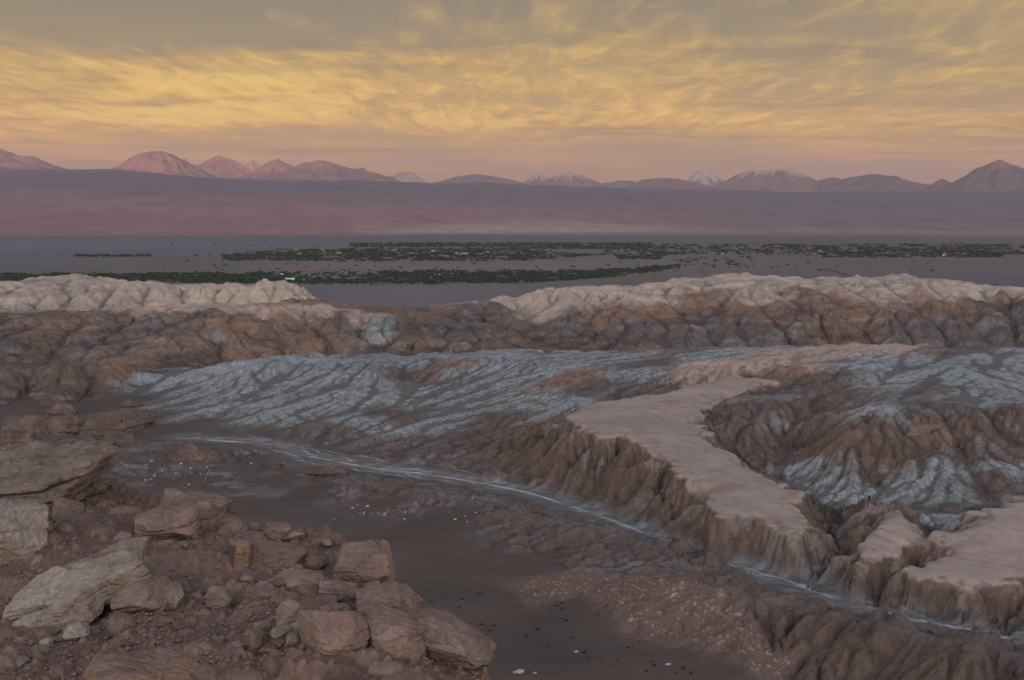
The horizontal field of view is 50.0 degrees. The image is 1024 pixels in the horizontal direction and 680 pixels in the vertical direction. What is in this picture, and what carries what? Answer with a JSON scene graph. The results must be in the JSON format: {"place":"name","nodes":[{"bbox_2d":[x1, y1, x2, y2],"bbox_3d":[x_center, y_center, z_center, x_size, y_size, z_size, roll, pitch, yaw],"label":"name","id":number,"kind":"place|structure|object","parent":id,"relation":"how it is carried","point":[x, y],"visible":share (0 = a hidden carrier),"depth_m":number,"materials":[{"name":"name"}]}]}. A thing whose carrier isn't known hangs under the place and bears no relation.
{"place":"outdoors","nodes":[
{"label":"outdoors","id":0,"kind":"place"},
{"bbox_2d":[0,149,66,169],"bbox_3d":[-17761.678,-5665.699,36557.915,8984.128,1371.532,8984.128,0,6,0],"label":"mountain","id":1,"kind":"structure","parent":0,"point":[10,160],"depth_m":36194.04,"materials":[{"name":"stone"}]},
{"bbox_2d":[111,151,224,178],"bbox_3d":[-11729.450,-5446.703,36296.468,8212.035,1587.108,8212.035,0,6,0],"label":"mountain","id":2,"kind":"structure","parent":0,"point":[161,162],"depth_m":35404.73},
{"bbox_2d":[182,155,258,178],"bbox_3d":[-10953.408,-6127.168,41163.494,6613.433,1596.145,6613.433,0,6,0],"label":"mountain","id":3,"kind":"structure","parent":0,"point":[221,166],"depth_m":40479.73,"materials":[{"name":"brown stone"}]},
{"bbox_2d":[0,234,445,261],"bbox_3d":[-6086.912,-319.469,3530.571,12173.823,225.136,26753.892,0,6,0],"label":"ground","id":4,"kind":"structure","parent":0,"point":[49,249],"depth_m":8228.22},
{"bbox_2d":[0,476,489,679],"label":"ground","id":5,"kind":"structure","parent":0,"point":[308,663],"depth_m":14.59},
{"bbox_2d":[16,655,29,666],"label":"stone","id":6,"kind":"object","parent":5,"relation":"on","point":[21,660],"visible":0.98,"depth_m":13.26,"materials":[{"name":"stone"}]},
{"bbox_2d":[0,499,48,562],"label":"boulder","id":7,"kind":"object","parent":5,"relation":"on","point":[24,526],"visible":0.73,"depth_m":16.46,"materials":[{"name":"brown stone"}]},
{"bbox_2d":[0,441,56,465],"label":"layered rock","id":8,"kind":"object","parent":5,"relation":"on","point":[11,451],"visible":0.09,"depth_m":22.96,"materials":[{"name":"brown stone"}]},
{"bbox_2d":[25,651,32,659],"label":"stone","id":9,"kind":"object","parent":5,"relation":"on","point":[29,654],"visible":0.77,"depth_m":13.51,"materials":[{"name":"stone"}]},
{"bbox_2d":[30,644,50,651],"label":"rock","id":10,"kind":"object","parent":5,"relation":"on","point":[41,648],"visible":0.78,"depth_m":13.80,"materials":[{"name":"stone"}]},
{"bbox_2d":[39,637,53,646],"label":"rock","id":11,"kind":"object","parent":5,"relation":"on","point":[48,641],"visible":0.84,"depth_m":13.98,"materials":[{"name":"stone"}]},
{"bbox_2d":[49,628,60,634],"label":"stone","id":12,"kind":"object","parent":5,"relation":"on","point":[55,631],"visible":1,"depth_m":14.43,"materials":[{"name":"stone"}]},
{"bbox_2d":[54,632,63,641],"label":"stone","id":13,"kind":"object","parent":5,"relation":"on","point":[58,638],"visible":0.95,"depth_m":14.18,"materials":[{"name":"stone"}]},
{"bbox_2d":[0,440,120,509],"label":"layered rock","id":14,"kind":"object","parent":5,"relation":"on","point":[71,471],"visible":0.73,"depth_m":19.92,"materials":[{"name":"brown stone"}]},
{"bbox_2d":[51,495,83,520],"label":"rock","id":15,"kind":"object","parent":5,"relation":"on","point":[61,506],"visible":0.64,"depth_m":18.68,"materials":[{"name":"brown stone"}]},
{"bbox_2d":[62,622,90,640],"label":"rock","id":16,"kind":"object","parent":5,"relation":"on","point":[78,630],"visible":0.91,"depth_m":14.28,"materials":[{"name":"stone"}]},
{"bbox_2d":[2,536,170,627],"bbox_3d":[-5.835,3.489,15.186,2.319,1.241,1.369,0,6,0],"label":"cracked boulder","id":17,"kind":"object","parent":5,"relation":"on","point":[117,576],"visible":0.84,"depth_m":14.86,"materials":[{"name":"brown stone"}]},
{"bbox_2d":[105,612,137,634],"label":"rock","id":18,"kind":"object","parent":5,"relation":"on","point":[116,622],"visible":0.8,"depth_m":14.17,"materials":[{"name":"brown stone"}]},
{"bbox_2d":[121,641,132,646],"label":"stone","id":19,"kind":"object","parent":5,"relation":"on","point":[127,643],"visible":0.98,"depth_m":13.45,"materials":[{"name":"stone"}]},
{"bbox_2d":[122,624,131,630],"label":"stone","id":20,"kind":"object","parent":5,"relation":"on","point":[125,627],"visible":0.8,"depth_m":14.09,"materials":[{"name":"stone"}]},
{"bbox_2d":[134,624,142,632],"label":"stone","id":21,"kind":"object","parent":5,"relation":"on","point":[139,628],"visible":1,"depth_m":14.01,"materials":[{"name":"stone"}]},
{"bbox_2d":[86,645,199,679],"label":"rock slab","id":22,"kind":"object","parent":5,"relation":"on","point":[171,662],"visible":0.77,"depth_m":12.53,"materials":[{"name":"brown stone"}]},
{"bbox_2d":[134,505,199,539],"bbox_3d":[-5.506,2.935,17.572,1.091,0.565,1.049,0,6,0],"label":"rock","id":23,"kind":"object","parent":5,"relation":"on","point":[170,521],"visible":0.86,"depth_m":17.26,"materials":[{"name":"brown stone"}]},
{"bbox_2d":[164,642,173,646],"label":"stone","id":24,"kind":"object","parent":5,"relation":"on","point":[168,644],"visible":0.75,"depth_m":13.48,"materials":[{"name":"stone"}]},
{"bbox_2d":[164,581,183,608],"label":"rock","id":25,"kind":"object","parent":5,"relation":"on","point":[173,594],"visible":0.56,"depth_m":14.98,"materials":[{"name":"stone"}]},
{"bbox_2d":[175,540,190,548],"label":"stone","id":26,"kind":"object","parent":5,"relation":"on","point":[184,544],"visible":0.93,"depth_m":16.77,"materials":[{"name":"stone"}]},
{"bbox_2d":[159,488,232,511],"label":"rock","id":27,"kind":"object","parent":5,"relation":"on","point":[173,496],"visible":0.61,"depth_m":19.45,"materials":[{"name":"brown stone"}]},
{"bbox_2d":[188,638,204,649],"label":"stone","id":28,"kind":"object","parent":5,"relation":"on","point":[198,641],"visible":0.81,"depth_m":12.89,"materials":[{"name":"stone"}]},
{"bbox_2d":[194,587,206,594],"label":"stone","id":29,"kind":"object","parent":5,"relation":"on","point":[202,590],"visible":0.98,"depth_m":15.50,"materials":[{"name":"stone"}]},
{"bbox_2d":[193,500,221,529],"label":"rock","id":30,"kind":"object","parent":5,"relation":"on","point":[209,512],"visible":0.61,"depth_m":17.97,"materials":[{"name":"brown stone"}]},
{"bbox_2d":[212,635,225,641],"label":"stone","id":31,"kind":"object","parent":5,"relation":"on","point":[217,638],"visible":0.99,"depth_m":13.17,"materials":[{"name":"stone"}]},
{"bbox_2d":[205,586,235,609],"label":"rock","id":32,"kind":"object","parent":5,"relation":"on","point":[217,597],"visible":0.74,"depth_m":14.95,"materials":[{"name":"brown stone"}]},
{"bbox_2d":[214,515,247,531],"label":"rock","id":33,"kind":"object","parent":5,"relation":"on","point":[234,523],"visible":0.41,"depth_m":18.41,"materials":[{"name":"stone"}]},
{"bbox_2d":[231,640,246,648],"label":"stone","id":34,"kind":"object","parent":5,"relation":"on","point":[238,644],"visible":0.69,"depth_m":12.85,"materials":[{"name":"stone"}]},
{"bbox_2d":[0,481,478,679],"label":"rubble","id":35,"kind":"object","parent":5,"relation":"on","point":[213,661],"visible":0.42,"depth_m":14.13,"materials":[{"name":"brown stone"}]},
{"bbox_2d":[233,539,250,569],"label":"standing stone","id":36,"kind":"object","parent":5,"relation":"on","point":[242,553],"visible":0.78,"depth_m":16.63,"materials":[{"name":"brown stone"}]},
{"bbox_2d":[242,599,250,604],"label":"stone","id":37,"kind":"object","parent":5,"relation":"on","point":[246,601],"visible":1,"depth_m":14.54,"materials":[{"name":"stone"}]},
{"bbox_2d":[240,574,253,582],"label":"rock","id":38,"kind":"object","parent":5,"relation":"on","point":[247,578],"visible":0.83,"depth_m":16.14,"materials":[{"name":"stone"}]},
{"bbox_2d":[236,531,266,539],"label":"rock","id":39,"kind":"object","parent":5,"relation":"on","point":[252,534],"visible":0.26,"depth_m":18.16,"materials":[{"name":"stone"}]},
{"bbox_2d":[248,617,255,622],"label":"stone","id":40,"kind":"object","parent":5,"relation":"on","point":[252,619],"visible":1,"depth_m":13.87,"materials":[{"name":"stone"}]},
{"bbox_2d":[242,627,266,648],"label":"stone","id":41,"kind":"object","parent":5,"relation":"on","point":[255,637],"visible":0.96,"depth_m":12.66,"materials":[{"name":"stone"}]},
{"bbox_2d":[241,580,279,600],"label":"stone","id":42,"kind":"object","parent":5,"relation":"on","point":[255,590],"visible":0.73,"depth_m":14.94,"materials":[{"name":"stone"}]},
{"bbox_2d":[253,616,275,632],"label":"rock","id":43,"kind":"object","parent":5,"relation":"on","point":[267,625],"visible":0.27,"depth_m":13.30,"materials":[{"name":"stone"}]},
{"bbox_2d":[258,643,279,653],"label":"stone","id":44,"kind":"object","parent":5,"relation":"on","point":[265,647],"visible":0.84,"depth_m":12.71,"materials":[{"name":"stone"}]},
{"bbox_2d":[262,521,291,540],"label":"rock","id":45,"kind":"object","parent":5,"relation":"on","point":[272,531],"visible":0.73,"depth_m":18.37,"materials":[{"name":"stone"}]},
{"bbox_2d":[249,538,306,570],"bbox_3d":[-3.683,3.377,17.110,1.012,0.530,0.780,0,6,0],"label":"rock","id":46,"kind":"object","parent":5,"relation":"on","point":[273,555],"visible":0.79,"depth_m":16.85,"materials":[{"name":"brown stone"}]},
{"bbox_2d":[271,577,286,587],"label":"stone","id":47,"kind":"object","parent":5,"relation":"on","point":[278,582],"visible":0.78,"depth_m":15.22,"materials":[{"name":"stone"}]},
{"bbox_2d":[269,623,292,637],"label":"stone","id":48,"kind":"object","parent":5,"relation":"on","point":[280,630],"visible":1,"depth_m":12.80,"materials":[{"name":"stone"}]},
{"bbox_2d":[275,617,299,628],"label":"rock","id":49,"kind":"object","parent":5,"relation":"on","point":[284,620],"visible":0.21,"depth_m":13.04,"materials":[{"name":"stone"}]},
{"bbox_2d":[276,599,300,623],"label":"rock","id":50,"kind":"object","parent":5,"relation":"on","point":[288,608],"visible":0.47,"depth_m":13.18,"materials":[{"name":"stone"}]},
{"bbox_2d":[284,627,300,649],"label":"stone","id":51,"kind":"object","parent":5,"relation":"on","point":[292,638],"visible":0.73,"depth_m":12.67,"materials":[{"name":"stone"}]},
{"bbox_2d":[287,614,297,623],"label":"stone","id":52,"kind":"object","parent":5,"relation":"on","point":[292,619],"visible":0.24,"depth_m":13.05,"materials":[{"name":"stone"}]},
{"bbox_2d":[285,594,301,601],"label":"stone","id":53,"kind":"object","parent":5,"relation":"on","point":[296,597],"visible":0.2,"depth_m":14.43,"materials":[{"name":"stone"}]},
{"bbox_2d":[282,529,305,540],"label":"stone","id":54,"kind":"object","parent":5,"relation":"on","point":[293,534],"visible":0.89,"depth_m":18.42,"materials":[{"name":"stone"}]},
{"bbox_2d":[268,567,324,589],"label":"rock","id":55,"kind":"object","parent":5,"relation":"on","point":[294,578],"visible":0.65,"depth_m":15.39,"materials":[{"name":"brown stone"}]},
{"bbox_2d":[290,563,302,568],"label":"rock","id":56,"kind":"object","parent":5,"relation":"on","point":[296,565],"visible":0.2,"depth_m":16.60,"materials":[{"name":"stone"}]},
{"bbox_2d":[291,526,305,533],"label":"stone","id":57,"kind":"object","parent":5,"relation":"on","point":[298,529],"visible":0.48,"depth_m":18.62,"materials":[{"name":"stone"}]},
{"bbox_2d":[295,583,318,595],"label":"stone","id":58,"kind":"object","parent":5,"relation":"on","point":[309,589],"visible":0.48,"depth_m":14.96,"materials":[{"name":"stone"}]},
{"bbox_2d":[299,541,314,548],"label":"stone","id":59,"kind":"object","parent":5,"relation":"on","point":[304,544],"visible":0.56,"depth_m":17.99,"materials":[{"name":"stone"}]},
{"bbox_2d":[298,595,328,609],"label":"rock","id":60,"kind":"object","parent":5,"relation":"on","point":[310,602],"visible":0.44,"depth_m":14.13,"materials":[{"name":"stone"}]},
{"bbox_2d":[303,555,326,570],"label":"stone","id":61,"kind":"object","parent":5,"relation":"on","point":[314,562],"visible":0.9,"depth_m":16.98,"materials":[{"name":"stone"}]},
{"bbox_2d":[310,538,322,546],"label":"stone","id":62,"kind":"object","parent":5,"relation":"on","point":[316,542],"visible":0.77,"depth_m":18.20,"materials":[{"name":"stone"}]},
{"bbox_2d":[314,595,337,603],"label":"rock","id":63,"kind":"object","parent":5,"relation":"on","point":[330,598],"visible":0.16,"depth_m":14.55,"materials":[{"name":"stone"}]},
{"bbox_2d":[322,538,332,546],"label":"stone","id":64,"kind":"object","parent":5,"relation":"on","point":[326,542],"visible":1,"depth_m":18.14,"materials":[{"name":"stone"}]},
{"bbox_2d":[319,602,343,609],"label":"rock","id":65,"kind":"object","parent":5,"relation":"on","point":[334,606],"visible":0.49,"depth_m":14.05,"materials":[{"name":"stone"}]},
{"bbox_2d":[297,609,368,655],"bbox_3d":[-2.001,3.382,12.601,0.711,0.706,0.792,-5,8,-36],"label":"boulder","id":66,"kind":"object","parent":5,"relation":"on","point":[330,633],"visible":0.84,"depth_m":12.34,"materials":[{"name":"brown stone"}]},
{"bbox_2d":[318,579,356,602],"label":"rock","id":67,"kind":"object","parent":5,"relation":"on","point":[344,591],"visible":0.74,"depth_m":14.90,"materials":[{"name":"brown stone"}]},
{"bbox_2d":[331,540,388,585],"bbox_3d":[-2.299,3.502,16.332,0.836,0.819,0.898,-2,6,-19],"label":"boulder","id":68,"kind":"object","parent":5,"relation":"on","point":[363,562],"visible":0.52,"depth_m":16.08,"materials":[{"name":"brown stone"}]},
{"bbox_2d":[360,580,379,587],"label":"stone","id":69,"kind":"object","parent":5,"relation":"on","point":[374,582],"visible":0.37,"depth_m":15.27,"materials":[{"name":"stone"}]},
{"bbox_2d":[355,579,415,611],"bbox_3d":[-1.644,3.482,14.238,0.809,0.610,0.705,0,6,0],"label":"boulder","id":70,"kind":"object","parent":5,"relation":"on","point":[391,593],"visible":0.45,"depth_m":14.08,"materials":[{"name":"brown stone"}]},
{"bbox_2d":[361,604,425,660],"bbox_3d":[-1.414,3.424,12.740,0.640,0.587,0.723,-4,7,-35],"label":"boulder","id":71,"kind":"object","parent":5,"relation":"on","point":[393,632],"visible":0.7,"depth_m":12.58,"materials":[{"name":"brown stone"}]},
{"bbox_2d":[400,583,422,602],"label":"rock","id":72,"kind":"object","parent":5,"relation":"on","point":[407,587],"visible":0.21,"depth_m":15.52,"materials":[{"name":"stone"}]},
{"bbox_2d":[404,608,495,666],"bbox_3d":[-0.843,3.630,13.116,1.311,0.784,1.023,0,6,0],"label":"boulder","id":73,"kind":"object","parent":5,"relation":"on","point":[450,638],"visible":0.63,"depth_m":12.89,"materials":[{"name":"brown stone"}]},
{"bbox_2d":[455,655,484,668],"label":"stone","id":74,"kind":"object","parent":5,"relation":"on","point":[480,658],"visible":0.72,"depth_m":12.75,"materials":[{"name":"stone"}]},
{"bbox_2d":[0,273,512,313],"bbox_3d":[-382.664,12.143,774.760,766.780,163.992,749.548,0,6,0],"label":"hill","id":75,"kind":"structure","parent":0,"point":[75,292],"depth_m":446.23,"materials":[{"name":"beige stone"}]},
{"bbox_2d":[238,159,293,179],"bbox_3d":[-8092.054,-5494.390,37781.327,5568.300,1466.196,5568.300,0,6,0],"label":"mountain","id":76,"kind":"structure","parent":0,"point":[270,168],"depth_m":37123.67,"materials":[{"name":"stone"}]},
{"bbox_2d":[262,160,401,181],"bbox_3d":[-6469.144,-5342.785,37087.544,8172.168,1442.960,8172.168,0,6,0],"label":"mountain","id":77,"kind":"structure","parent":0,"point":[320,170],"depth_m":36112.60,"materials":[{"name":"stone"}]},
{"bbox_2d":[392,172,429,182],"bbox_3d":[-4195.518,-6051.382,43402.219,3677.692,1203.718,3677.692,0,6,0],"label":"mountain","id":78,"kind":"structure","parent":0,"point":[406,176],"depth_m":42857.16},
{"bbox_2d":[74,392,760,679],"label":"sandy ground","id":79,"kind":"structure","parent":0,"point":[442,563],"depth_m":133.11,"materials":[{"name":"brown sand"}]},
{"bbox_2d":[82,407,154,431],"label":"rock outcrop","id":80,"kind":"object","parent":79,"relation":"on","point":[135,419],"visible":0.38,"depth_m":245.78,"materials":[{"name":"brown stone"}]},
{"bbox_2d":[103,430,135,441],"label":"rock outcrop","id":81,"kind":"object","parent":79,"relation":"on","point":[120,435],"visible":0.47,"depth_m":224.31,"materials":[{"name":"stone"}]},
{"bbox_2d":[120,399,141,407],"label":"rock outcrop","id":82,"kind":"object","parent":79,"relation":"on","point":[127,403],"visible":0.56,"depth_m":268.03,"materials":[{"name":"stone"}]},
{"bbox_2d":[268,460,282,467],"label":"rock outcrop","id":83,"kind":"object","parent":79,"relation":"on","point":[274,463],"visible":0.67,"depth_m":204.59,"materials":[{"name":"stone"}]},
{"bbox_2d":[513,669,523,673],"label":"salt stone","id":84,"kind":"object","parent":79,"relation":"on","point":[519,671],"visible":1,"depth_m":109.96,"materials":[{"name":"stone"}]},
{"bbox_2d":[433,174,525,184],"bbox_3d":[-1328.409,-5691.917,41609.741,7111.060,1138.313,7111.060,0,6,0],"label":"mountain","id":85,"kind":"structure","parent":0,"point":[476,178],"depth_m":40557.66,"materials":[{"name":"brown stone"}]},
{"bbox_2d":[0,283,1023,679],"bbox_3d":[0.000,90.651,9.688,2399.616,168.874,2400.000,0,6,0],"label":"ground","id":86,"kind":"structure","parent":0,"point":[636,539],"depth_m":207.39,"materials":[{"name":"brown stone"}]},
{"bbox_2d":[0,427,38,445],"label":"rock outcrop","id":87,"kind":"object","parent":86,"relation":"on","point":[9,435],"visible":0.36,"depth_m":220.28,"materials":[{"name":"brown stone"}]},
{"bbox_2d":[1,414,81,435],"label":"rock outcrop","id":88,"kind":"object","parent":86,"relation":"on","point":[67,424],"visible":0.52,"depth_m":235.40,"materials":[{"name":"brown stone"}]},
{"bbox_2d":[45,403,77,414],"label":"rock outcrop","id":89,"kind":"object","parent":86,"relation":"on","point":[59,408],"visible":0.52,"depth_m":260.52,"materials":[{"name":"stone"}]},
{"bbox_2d":[70,438,116,444],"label":"rock outcrop","id":90,"kind":"object","parent":86,"relation":"on","point":[112,442],"visible":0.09,"depth_m":213.58,"materials":[{"name":"stone"}]},
{"bbox_2d":[76,416,126,436],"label":"rock outcrop","id":91,"kind":"object","parent":86,"relation":"on","point":[97,427],"visible":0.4,"depth_m":233.49,"materials":[{"name":"brown stone"}]},
{"bbox_2d":[168,441,221,461],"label":"rock outcrop","id":92,"kind":"object","parent":86,"relation":"on","point":[187,450],"visible":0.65,"depth_m":209.00,"materials":[{"name":"brown stone"}]},
{"bbox_2d":[304,465,347,476],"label":"rock outcrop","id":93,"kind":"object","parent":86,"relation":"on","point":[320,470],"visible":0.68,"depth_m":196.86,"materials":[{"name":"stone"}]},
{"bbox_2d":[906,424,939,436],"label":"rock outcrop","id":94,"kind":"object","parent":86,"relation":"on","point":[916,430],"visible":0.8,"depth_m":184.73,"materials":[{"name":"stone"}]},
{"bbox_2d":[0,168,1023,236],"bbox_3d":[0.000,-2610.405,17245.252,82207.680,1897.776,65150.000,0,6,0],"label":"terrain","id":95,"kind":"structure","parent":0,"point":[73,202],"depth_m":26091.69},
{"bbox_2d":[0,230,1023,307],"bbox_3d":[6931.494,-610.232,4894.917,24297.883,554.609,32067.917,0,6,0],"label":"ground","id":96,"kind":"structure","parent":0,"point":[1005,270],"depth_m":4489.08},
{"bbox_2d":[0,242,1023,282],"bbox_3d":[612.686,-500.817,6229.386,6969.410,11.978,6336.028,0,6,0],"label":"forest","id":97,"kind":"object","parent":96,"relation":"on","point":[464,275],"visible":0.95,"depth_m":5353.57,"materials":[{"name":"green plant"}]},
{"bbox_2d":[0,0,1023,184],"label":"sky","id":98,"kind":"structure","parent":0,"point":[602,91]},
{"bbox_2d":[522,171,547,184],"bbox_3d":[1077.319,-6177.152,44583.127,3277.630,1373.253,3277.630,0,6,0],"label":"mountain","id":99,"kind":"structure","parent":0,"point":[537,177],"depth_m":44257.86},
{"bbox_2d":[535,172,609,186],"bbox_3d":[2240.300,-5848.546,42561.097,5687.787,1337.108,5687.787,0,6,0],"label":"mountain","id":100,"kind":"structure","parent":0,"point":[571,179],"depth_m":41674.54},
{"bbox_2d":[205,439,1007,638],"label":"stream path","id":101,"kind":"structure","parent":0,"point":[455,478],"depth_m":197.31,"materials":[{"name":"liquid"}]},
{"bbox_2d":[601,178,710,189],"bbox_3d":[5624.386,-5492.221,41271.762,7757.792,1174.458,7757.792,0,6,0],"label":"mountain","id":102,"kind":"structure","parent":0,"point":[668,183],"depth_m":40289.54,"materials":[{"name":"stone"}]},
{"bbox_2d":[567,375,811,537],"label":"plateau","id":103,"kind":"structure","parent":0,"point":[665,426],"depth_m":186.34,"materials":[{"name":"beige stone"}]},
{"bbox_2d":[687,168,723,186],"bbox_3d":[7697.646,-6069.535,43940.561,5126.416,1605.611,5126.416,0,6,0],"label":"mountain","id":104,"kind":"structure","parent":0,"point":[706,177],"depth_m":43366.49,"materials":[{"name":"snow"}]},
{"bbox_2d":[710,168,817,191],"bbox_3d":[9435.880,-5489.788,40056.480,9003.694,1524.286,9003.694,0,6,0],"label":"mountain","id":105,"kind":"structure","parent":0,"point":[787,180],"depth_m":38625.44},
{"bbox_2d":[513,272,1023,322],"bbox_3d":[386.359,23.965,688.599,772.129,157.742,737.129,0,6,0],"label":"hill","id":106,"kind":"structure","parent":0,"point":[538,305],"depth_m":440.54,"materials":[{"name":"beige stone"}]},
{"bbox_2d":[813,174,928,191],"bbox_3d":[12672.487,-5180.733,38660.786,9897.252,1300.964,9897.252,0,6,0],"label":"mountain","id":107,"kind":"structure","parent":0,"point":[873,182],"depth_m":37147.28,"materials":[{"name":"stone"}]},
{"bbox_2d":[858,510,927,561],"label":"plateau","id":108,"kind":"structure","parent":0,"point":[894,532],"depth_m":142.97,"materials":[{"name":"brown stone"}]},
{"bbox_2d":[902,495,1023,591],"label":"plateau","id":109,"kind":"structure","parent":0,"point":[988,550],"depth_m":137.31,"materials":[{"name":"beige stone"}]},
{"bbox_2d":[918,160,1023,191],"bbox_3d":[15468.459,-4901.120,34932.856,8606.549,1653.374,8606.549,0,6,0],"label":"mountain","id":110,"kind":"structure","parent":0,"point":[999,175],"depth_m":34210.29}
]}

